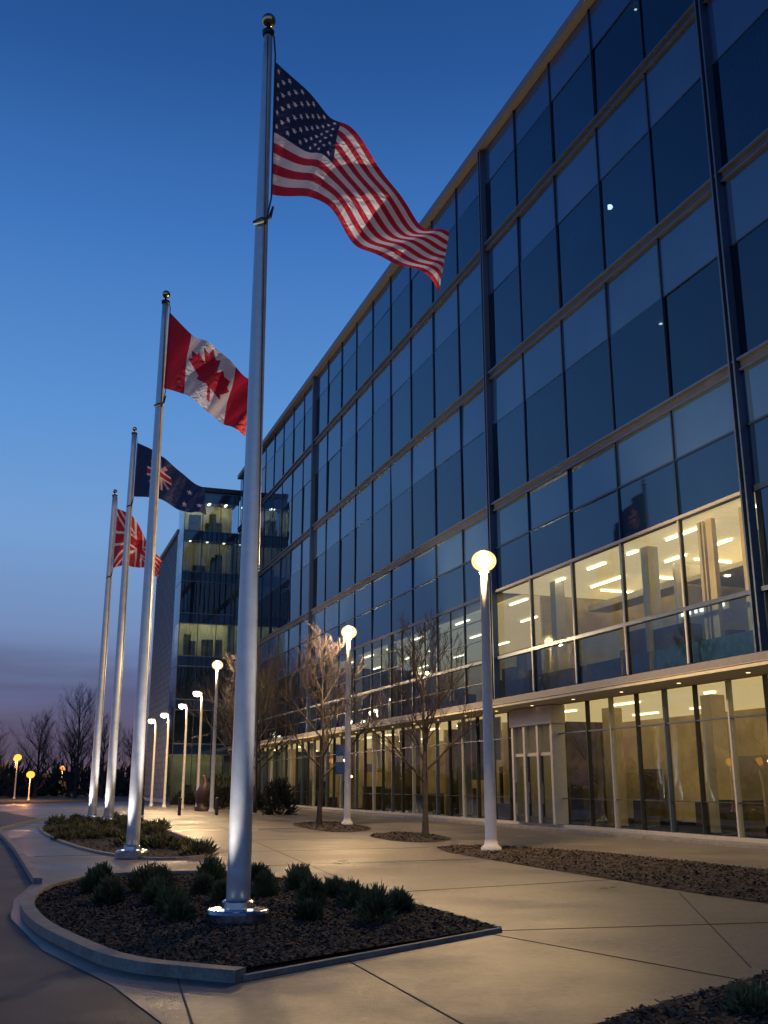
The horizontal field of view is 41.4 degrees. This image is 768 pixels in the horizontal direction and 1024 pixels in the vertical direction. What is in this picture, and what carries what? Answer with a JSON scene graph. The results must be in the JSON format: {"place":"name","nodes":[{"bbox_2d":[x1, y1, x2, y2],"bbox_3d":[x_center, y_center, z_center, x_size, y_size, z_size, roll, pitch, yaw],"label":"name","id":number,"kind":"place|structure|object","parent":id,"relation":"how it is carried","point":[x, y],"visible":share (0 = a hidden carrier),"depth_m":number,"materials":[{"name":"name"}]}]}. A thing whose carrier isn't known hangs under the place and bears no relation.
{"place":"outdoors","nodes":[
{"label":"outdoors","id":0,"kind":"place"},
{"bbox_2d":[0,793,143,803],"bbox_3d":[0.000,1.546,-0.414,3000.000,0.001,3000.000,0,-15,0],"label":"ground","id":1,"kind":"structure","parent":0,"point":[5,799],"depth_m":112.71,"materials":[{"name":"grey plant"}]},
{"bbox_2d":[0,723,17,777],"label":"bare tree","id":2,"kind":"object","parent":1,"relation":"on","point":[1,756],"visible":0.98,"depth_m":122.23,"materials":[{"name":"brown plant"}]},
{"bbox_2d":[13,754,21,798],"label":"street lamp","id":3,"kind":"object","parent":1,"relation":"on","point":[17,757],"visible":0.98,"depth_m":116.30,"materials":[{"name":"paint"}]},
{"bbox_2d":[26,771,34,799],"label":"street lamp","id":4,"kind":"object","parent":1,"relation":"on","point":[30,774],"visible":1,"depth_m":106.19,"materials":[{"name":"paint"}]},
{"bbox_2d":[8,704,70,797],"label":"bare tree","id":5,"kind":"object","parent":1,"relation":"on","point":[37,772],"visible":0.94,"depth_m":126.35,"materials":[{"name":"brown plant"}]},
{"bbox_2d":[24,682,105,797],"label":"bare tree","id":6,"kind":"object","parent":1,"relation":"on","point":[75,761],"visible":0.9,"depth_m":124.28,"materials":[{"name":"brown plant"}]},
{"bbox_2d":[46,728,92,797],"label":"bare tree","id":7,"kind":"object","parent":1,"relation":"on","point":[72,771],"visible":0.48,"depth_m":129.81,"materials":[{"name":"brown plant"}]},
{"bbox_2d":[0,753,144,796],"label":"distant tree line","id":8,"kind":"object","parent":1,"relation":"on","point":[51,784],"visible":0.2,"depth_m":146.28,"materials":[{"name":"brown plant"}]},
{"bbox_2d":[83,713,129,797],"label":"bare tree","id":9,"kind":"object","parent":1,"relation":"on","point":[103,775],"visible":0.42,"depth_m":123.26,"materials":[{"name":"brown plant"}]},
{"bbox_2d":[104,727,146,783],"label":"bare tree","id":10,"kind":"object","parent":1,"relation":"on","point":[130,755],"visible":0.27,"depth_m":124.30,"materials":[{"name":"brown plant"}]},
{"bbox_2d":[144,487,239,802],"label":"frames","id":11,"kind":"structure","parent":1,"relation":"on","point":[207,598],"depth_m":95.96,"materials":[{"name":"metal"}]},
{"bbox_2d":[166,493,238,803],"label":"glass","id":12,"kind":"object","parent":11,"relation":"attached to","point":[204,618],"visible":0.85,"depth_m":92.80,"materials":[{"name":"blue glass"}]},
{"bbox_2d":[0,812,161,1023],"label":"road","id":13,"kind":"structure","parent":0,"point":[38,985],"depth_m":8.36,"materials":[{"name":"grey asphalt"}]},
{"bbox_2d":[0,0,578,776],"label":"sky","id":14,"kind":"structure","parent":0,"point":[129,129],"materials":[{"name":"blue"}]},
{"bbox_2d":[0,801,767,1023],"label":"plaza","id":15,"kind":"structure","parent":0,"point":[491,979],"depth_m":11.09,"materials":[{"name":"concrete"}]},
{"bbox_2d":[0,818,45,883],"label":"kerb","id":16,"kind":"structure","parent":15,"relation":"on","point":[33,874],"depth_m":22.91,"materials":[{"name":"concrete"}]},
{"bbox_2d":[43,820,206,856],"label":"mulch bed chips","id":17,"kind":"object","parent":15,"relation":"on","point":[117,845],"visible":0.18,"depth_m":27.52,"materials":[{"name":"brown wood"}]},
{"bbox_2d":[42,824,67,831],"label":"shrub","id":18,"kind":"object","parent":17,"relation":"on","point":[50,828],"visible":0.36,"depth_m":34.77,"materials":[{"name":"green plant"}]},
{"bbox_2d":[43,813,70,824],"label":"shrub","id":19,"kind":"object","parent":17,"relation":"on","point":[57,818],"visible":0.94,"depth_m":41.47,"materials":[{"name":"green plant"}]},
{"bbox_2d":[52,824,74,832],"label":"shrub","id":20,"kind":"object","parent":17,"relation":"on","point":[64,828],"visible":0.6,"depth_m":33.53,"materials":[{"name":"green plant"}]},
{"bbox_2d":[50,830,78,839],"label":"shrub","id":21,"kind":"object","parent":17,"relation":"on","point":[65,835],"visible":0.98,"depth_m":29.97,"materials":[{"name":"green plant"}]},
{"bbox_2d":[69,816,88,825],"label":"shrub","id":22,"kind":"object","parent":17,"relation":"on","point":[74,820],"visible":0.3,"depth_m":39.58,"materials":[{"name":"green plant"}]},
{"bbox_2d":[71,817,87,827],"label":"shrub","id":23,"kind":"object","parent":17,"relation":"on","point":[77,823],"visible":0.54,"depth_m":37.84,"materials":[{"name":"green plant"}]},
{"bbox_2d":[69,824,91,832],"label":"shrub","id":24,"kind":"object","parent":17,"relation":"on","point":[87,826],"visible":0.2,"depth_m":32.33,"materials":[{"name":"green plant"}]},
{"bbox_2d":[74,827,90,837],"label":"shrub","id":25,"kind":"object","parent":17,"relation":"on","point":[79,831],"visible":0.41,"depth_m":31.25,"materials":[{"name":"green plant"}]},
{"bbox_2d":[79,814,93,821],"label":"shrub","id":26,"kind":"object","parent":17,"relation":"on","point":[88,817],"visible":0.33,"depth_m":44.03,"materials":[{"name":"green plant"}]},
{"bbox_2d":[80,822,98,826],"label":"shrub","id":27,"kind":"object","parent":17,"relation":"on","point":[89,824],"visible":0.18,"depth_m":33.33,"materials":[{"name":"green plant"}]},
{"bbox_2d":[79,828,105,838],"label":"shrub","id":28,"kind":"object","parent":17,"relation":"on","point":[93,834],"visible":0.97,"depth_m":30.50,"materials":[{"name":"green plant"}]},
{"bbox_2d":[87,823,113,837],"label":"shrub","id":29,"kind":"object","parent":17,"relation":"on","point":[104,829],"visible":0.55,"depth_m":31.28,"materials":[{"name":"green plant"}]},
{"bbox_2d":[89,816,113,826],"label":"shrub","id":30,"kind":"object","parent":17,"relation":"on","point":[102,820],"visible":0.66,"depth_m":38.91,"materials":[{"name":"green plant"}]},
{"bbox_2d":[108,817,121,825],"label":"shrub","id":31,"kind":"object","parent":17,"relation":"on","point":[117,821],"visible":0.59,"depth_m":40.35,"materials":[{"name":"green plant"}]},
{"bbox_2d":[116,818,127,829],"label":"shrub","id":32,"kind":"object","parent":17,"relation":"on","point":[123,825],"visible":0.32,"depth_m":36.01,"materials":[{"name":"green plant"}]},
{"bbox_2d":[118,816,127,826],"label":"shrub","id":33,"kind":"object","parent":17,"relation":"on","point":[123,819],"visible":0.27,"depth_m":39.00,"materials":[{"name":"green plant"}]},
{"bbox_2d":[85,489,161,819],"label":"flagpole","id":34,"kind":"object","parent":17,"relation":"on","point":[137,549],"visible":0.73,"depth_m":49.39,"materials":[{"name":"metal"}]},
{"bbox_2d":[108,827,141,836],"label":"shrub","id":35,"kind":"object","parent":17,"relation":"on","point":[117,833],"visible":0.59,"depth_m":31.46,"materials":[{"name":"green plant"}]},
{"bbox_2d":[109,832,146,845],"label":"shrub","id":36,"kind":"object","parent":17,"relation":"on","point":[120,840],"visible":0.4,"depth_m":27.00,"materials":[{"name":"green plant"}]},
{"bbox_2d":[140,835,160,847],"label":"shrub","id":37,"kind":"object","parent":17,"relation":"on","point":[142,840],"visible":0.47,"depth_m":26.12,"materials":[{"name":"green plant"}]},
{"bbox_2d":[103,427,205,820],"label":"flagpole","id":38,"kind":"object","parent":17,"relation":"on","point":[178,490],"visible":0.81,"depth_m":46.49,"materials":[{"name":"metal"}]},
{"bbox_2d":[141,821,168,834],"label":"shrub","id":39,"kind":"object","parent":17,"relation":"on","point":[149,829],"visible":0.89,"depth_m":33.25,"materials":[{"name":"green plant"}]},
{"bbox_2d":[141,817,171,828],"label":"shrub","id":40,"kind":"object","parent":17,"relation":"on","point":[164,821],"visible":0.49,"depth_m":36.96,"materials":[{"name":"green plant"}]},
{"bbox_2d":[141,831,180,848],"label":"shrub","id":41,"kind":"object","parent":17,"relation":"on","point":[163,839],"visible":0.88,"depth_m":25.94,"materials":[{"name":"green plant"}]},
{"bbox_2d":[115,290,247,859],"bbox_3d":[-4.624,1.007,24.468,2.732,13.920,0.750,0,-15,0],"label":"flagpole","id":42,"kind":"object","parent":17,"relation":"on","point":[209,378],"visible":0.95,"depth_m":25.19,"materials":[{"name":"metal"}]},
{"bbox_2d":[167,836,195,849],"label":"shrub","id":43,"kind":"object","parent":17,"relation":"on","point":[177,843],"visible":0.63,"depth_m":25.58,"materials":[{"name":"green plant"}]},
{"bbox_2d":[177,837,219,856],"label":"shrub","id":44,"kind":"object","parent":17,"relation":"on","point":[200,847],"visible":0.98,"depth_m":23.23,"materials":[{"name":"green plant"}]},
{"bbox_2d":[39,819,218,859],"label":"kerb","id":45,"kind":"structure","parent":15,"relation":"on","point":[110,853],"depth_m":24.39,"materials":[{"name":"concrete"}]},
{"bbox_2d":[141,797,144,814],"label":"bollard","id":46,"kind":"object","parent":15,"relation":"on","point":[142,809],"visible":0.7,"depth_m":54.69,"materials":[{"name":"metal"}]},
{"bbox_2d":[148,718,156,805],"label":"street lamp","id":47,"kind":"object","parent":15,"relation":"on","point":[150,720],"visible":1,"depth_m":77.63,"materials":[{"name":"metal"}]},
{"bbox_2d":[161,713,169,806],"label":"street lamp","id":48,"kind":"object","parent":15,"relation":"on","point":[163,715],"visible":1,"depth_m":74.29,"materials":[{"name":"metal"}]},
{"bbox_2d":[178,797,181,814],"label":"bollard","id":49,"kind":"object","parent":15,"relation":"on","point":[179,804],"visible":0.95,"depth_m":54.71,"materials":[{"name":"metal"}]},
{"bbox_2d":[168,789,195,804],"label":"shrub","id":50,"kind":"object","parent":15,"relation":"on","point":[189,796],"visible":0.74,"depth_m":83.17,"materials":[{"name":"green plant"}]},
{"bbox_2d":[178,703,187,808],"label":"street lamp","id":51,"kind":"object","parent":15,"relation":"on","point":[182,705],"visible":0.93,"depth_m":70.86,"materials":[{"name":"metal"}]},
{"bbox_2d":[193,691,202,806],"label":"street lamp","id":52,"kind":"object","parent":15,"relation":"on","point":[196,693],"visible":0.81,"depth_m":66.85,"materials":[{"name":"metal"}]},
{"bbox_2d":[194,775,209,810],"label":"bronze sculpture","id":53,"kind":"object","parent":15,"relation":"on","point":[202,794],"visible":0.9,"depth_m":63.22,"materials":[{"name":"brown metal"}]},
{"bbox_2d":[208,660,222,812],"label":"street lamp","id":54,"kind":"object","parent":15,"relation":"on","point":[217,665],"visible":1,"depth_m":60.47,"materials":[{"name":"metal"}]},
{"bbox_2d":[206,771,226,806],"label":"shrub","id":55,"kind":"object","parent":15,"relation":"on","point":[209,781],"visible":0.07,"depth_m":75.91,"materials":[{"name":"green plant"}]},
{"bbox_2d":[215,797,218,814],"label":"bollard","id":56,"kind":"object","parent":15,"relation":"on","point":[216,804],"visible":0.95,"depth_m":54.72,"materials":[{"name":"metal"}]},
{"bbox_2d":[206,779,230,809],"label":"shrub","id":57,"kind":"object","parent":15,"relation":"on","point":[222,791],"visible":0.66,"depth_m":68.06,"materials":[{"name":"green plant"}]},
{"bbox_2d":[215,776,230,805],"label":"shrub","id":58,"kind":"object","parent":15,"relation":"on","point":[223,777],"visible":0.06,"depth_m":75.84,"materials":[{"name":"green plant"}]},
{"bbox_2d":[173,646,279,777],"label":"bare tree","id":59,"kind":"object","parent":15,"relation":"on","point":[230,709],"visible":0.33,"depth_m":78.35,"materials":[{"name":"brown plant"}]},
{"bbox_2d":[197,638,306,812],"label":"bare tree","id":60,"kind":"object","parent":15,"relation":"on","point":[265,712],"visible":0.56,"depth_m":60.56,"materials":[{"name":"brown plant"}]},
{"bbox_2d":[20,870,501,982],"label":"kerb","id":61,"kind":"structure","parent":15,"relation":"on","point":[36,920],"depth_m":9.46,"materials":[{"name":"concrete"}]},
{"bbox_2d":[253,788,268,809],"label":"shrub","id":62,"kind":"object","parent":15,"relation":"on","point":[260,801],"visible":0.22,"depth_m":66.31,"materials":[{"name":"green plant"}]},
{"bbox_2d":[218,646,304,808],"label":"bare tree","id":63,"kind":"object","parent":15,"relation":"on","point":[259,750],"visible":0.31,"depth_m":70.38,"materials":[{"name":"brown plant"}]},
{"bbox_2d":[34,873,494,966],"bbox_3d":[-2.229,5.290,13.752,4.917,0.001,10.331,6,-16,-22],"label":"mulch bed","id":64,"kind":"object","parent":15,"relation":"on","point":[280,943],"visible":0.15,"depth_m":10.88,"materials":[{"name":"brown wood"}]},
{"bbox_2d":[76,866,109,893],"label":"shrub","id":65,"kind":"object","parent":64,"relation":"on","point":[90,879],"visible":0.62,"depth_m":15.03,"materials":[{"name":"green plant"}]},
{"bbox_2d":[84,861,115,878],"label":"shrub","id":66,"kind":"object","parent":64,"relation":"on","point":[105,866],"visible":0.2,"depth_m":16.41,"materials":[{"name":"green plant"}]},
{"bbox_2d":[87,873,127,904],"bbox_3d":[-3.714,5.114,13.739,0.533,0.446,0.551,0,-15,0],"label":"shrub","id":67,"kind":"object","parent":64,"relation":"on","point":[107,890],"visible":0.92,"depth_m":13.65,"materials":[{"name":"green plant"}]},
{"bbox_2d":[125,860,165,893],"bbox_3d":[-3.519,5.441,15.104,0.646,0.548,0.598,0,-15,0],"label":"shrub","id":68,"kind":"object","parent":64,"relation":"on","point":[143,876],"visible":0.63,"depth_m":15.01,"materials":[{"name":"green plant"}]},
{"bbox_2d":[137,873,175,904],"bbox_3d":[-3.023,5.109,13.738,0.591,0.453,0.614,0,-15,0],"label":"shrub","id":69,"kind":"object","parent":64,"relation":"on","point":[149,894],"visible":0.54,"depth_m":13.66,"materials":[{"name":"green plant"}]},
{"bbox_2d":[152,861,175,880],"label":"shrub","id":70,"kind":"object","parent":64,"relation":"on","point":[167,873],"visible":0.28,"depth_m":16.81,"materials":[{"name":"green plant"}]},
{"bbox_2d":[151,883,189,913],"bbox_3d":[-2.645,4.842,12.678,0.514,0.427,0.537,0,-15,0],"label":"shrub","id":71,"kind":"object","parent":64,"relation":"on","point":[167,896],"visible":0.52,"depth_m":12.61,"materials":[{"name":"green plant"}]},
{"bbox_2d":[160,893,197,922],"bbox_3d":[-2.407,4.685,11.993,0.451,0.365,0.475,0,-15,0],"label":"shrub","id":72,"kind":"object","parent":64,"relation":"on","point":[180,909],"visible":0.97,"depth_m":11.93,"materials":[{"name":"green plant"}]},
{"bbox_2d":[188,869,216,894],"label":"shrub","id":73,"kind":"object","parent":64,"relation":"on","point":[202,882],"visible":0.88,"depth_m":14.83,"materials":[{"name":"green plant"}]},
{"bbox_2d":[194,856,226,880],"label":"shrub","id":74,"kind":"object","parent":64,"relation":"on","point":[211,865],"visible":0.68,"depth_m":16.95,"materials":[{"name":"green plant"}]},
{"bbox_2d":[208,878,226,902],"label":"shrub","id":75,"kind":"object","parent":64,"relation":"on","point":[218,894],"visible":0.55,"depth_m":13.74,"materials":[{"name":"green plant"}]},
{"bbox_2d":[251,861,270,883],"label":"shrub","id":76,"kind":"object","parent":64,"relation":"on","point":[255,868],"visible":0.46,"depth_m":16.57,"materials":[{"name":"green plant"}]},
{"bbox_2d":[251,870,279,895],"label":"shrub","id":77,"kind":"object","parent":64,"relation":"on","point":[266,883],"visible":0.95,"depth_m":14.62,"materials":[{"name":"green plant"}]},
{"bbox_2d":[281,862,315,889],"bbox_3d":[-1.284,5.624,15.685,0.608,0.477,0.594,0,-15,0],"label":"shrub","id":78,"kind":"object","parent":64,"relation":"on","point":[296,874],"visible":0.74,"depth_m":15.56,"materials":[{"name":"green plant"}]},
{"bbox_2d":[293,895,325,921],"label":"shrub","id":79,"kind":"object","parent":64,"relation":"on","point":[308,909],"visible":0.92,"depth_m":11.93,"materials":[{"name":"green plant"}]},
{"bbox_2d":[290,875,330,906],"bbox_3d":[-0.960,5.025,13.457,0.526,0.487,0.555,-9,-18,31],"label":"shrub","id":80,"kind":"object","parent":64,"relation":"on","point":[313,887],"visible":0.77,"depth_m":13.38,"materials":[{"name":"green plant"}]},
{"bbox_2d":[205,13,448,924],"bbox_3d":[-0.598,-1.298,13.548,2.985,12.720,0.780,0,-15,0],"label":"flagpole","id":81,"kind":"object","parent":64,"relation":"on","point":[319,153],"visible":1,"depth_m":14.12,"materials":[{"name":"metal"}]},
{"bbox_2d":[322,874,346,896],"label":"shrub","id":82,"kind":"object","parent":64,"relation":"on","point":[332,885],"visible":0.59,"depth_m":14.60,"materials":[{"name":"green plant"}]},
{"bbox_2d":[332,879,365,906],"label":"shrub","id":83,"kind":"object","parent":64,"relation":"on","point":[347,895],"visible":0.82,"depth_m":13.46,"materials":[{"name":"green plant"}]},
{"bbox_2d":[350,880,398,923],"bbox_3d":[-0.129,4.583,11.900,0.602,0.531,0.603,0,-15,0],"label":"shrub","id":84,"kind":"object","parent":64,"relation":"on","point":[375,903],"visible":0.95,"depth_m":11.83,"materials":[{"name":"green plant"}]},
{"bbox_2d":[387,885,417,912],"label":"shrub","id":85,"kind":"object","parent":64,"relation":"on","point":[400,899],"visible":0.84,"depth_m":12.78,"materials":[{"name":"green plant"}]},
{"bbox_2d":[260,776,298,814],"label":"shrub","id":86,"kind":"object","parent":15,"relation":"on","point":[281,796],"visible":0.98,"depth_m":55.38,"materials":[{"name":"green plant"}]},
{"bbox_2d":[292,821,370,831],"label":"mulch bed chips","id":87,"kind":"object","parent":15,"relation":"on","point":[331,827],"visible":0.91,"depth_m":39.50,"materials":[{"name":"brown wood"}]},
{"bbox_2d":[258,617,391,823],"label":"bare tree","id":88,"kind":"object","parent":87,"relation":"on","point":[321,780],"visible":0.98,"depth_m":43.30,"materials":[{"name":"brown plant"}]},
{"bbox_2d":[336,625,356,824],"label":"street lamp","id":89,"kind":"object","parent":87,"relation":"on","point":[348,632],"visible":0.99,"depth_m":42.24,"materials":[{"name":"metal"}]},
{"bbox_2d":[370,831,450,841],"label":"mulch bed chips","id":90,"kind":"object","parent":15,"relation":"on","point":[395,833],"visible":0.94,"depth_m":31.61,"materials":[{"name":"brown wood"}]},
{"bbox_2d":[330,608,495,836],"bbox_3d":[1.036,6.517,32.264,4.181,7.316,4.878,-9,-18,31],"label":"bare tree","id":91,"kind":"object","parent":90,"relation":"on","point":[425,827],"visible":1,"depth_m":32.87,"materials":[{"name":"brown plant"}]},
{"bbox_2d":[227,0,767,849],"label":"frames","id":92,"kind":"structure","parent":15,"relation":"on","point":[537,766],"depth_m":38.13,"materials":[{"name":"metal"}]},
{"bbox_2d":[233,0,767,692],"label":"spandrel panels","id":93,"kind":"object","parent":92,"relation":"attached to","point":[687,246],"visible":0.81,"depth_m":37.97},
{"bbox_2d":[234,0,767,654],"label":"glass","id":94,"kind":"object","parent":92,"relation":"attached to","point":[694,324],"visible":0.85,"depth_m":38.31,"materials":[{"name":"blue glass"}]},
{"bbox_2d":[255,487,767,838],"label":"interior","id":95,"kind":"object","parent":92,"relation":"attached to","point":[720,631],"visible":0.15,"depth_m":40.82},
{"bbox_2d":[274,505,755,750],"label":"ceiling lights","id":96,"kind":"object","parent":95,"relation":"attached to","point":[675,558],"visible":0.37,"depth_m":37.56},
{"bbox_2d":[437,844,767,902],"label":"mulch bed chips","id":97,"kind":"object","parent":15,"relation":"on","point":[602,863],"visible":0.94,"depth_m":19.81,"materials":[{"name":"brown wood"}]},
{"bbox_2d":[472,549,501,850],"bbox_3d":[2.660,4.700,26.175,0.660,7.650,0.660,0,-15,0],"label":"street lamp","id":98,"kind":"object","parent":97,"relation":"on","point":[483,562],"visible":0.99,"depth_m":26.00,"materials":[{"name":"metal"}]},
{"bbox_2d":[593,969,767,1023],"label":"mulch bed chips","id":99,"kind":"object","parent":15,"relation":"on","point":[716,998],"visible":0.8,"depth_m":7.22,"materials":[{"name":"brown wood"}]},
{"bbox_2d":[715,979,767,1011],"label":"shrub","id":100,"kind":"object","parent":99,"relation":"on","point":[752,987],"visible":0.39,"depth_m":7.45,"materials":[{"name":"green plant"}]},
{"bbox_2d":[720,983,767,1018],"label":"shrub","id":101,"kind":"object","parent":99,"relation":"on","point":[749,999],"visible":0.98,"depth_m":7.23,"materials":[{"name":"green plant"}]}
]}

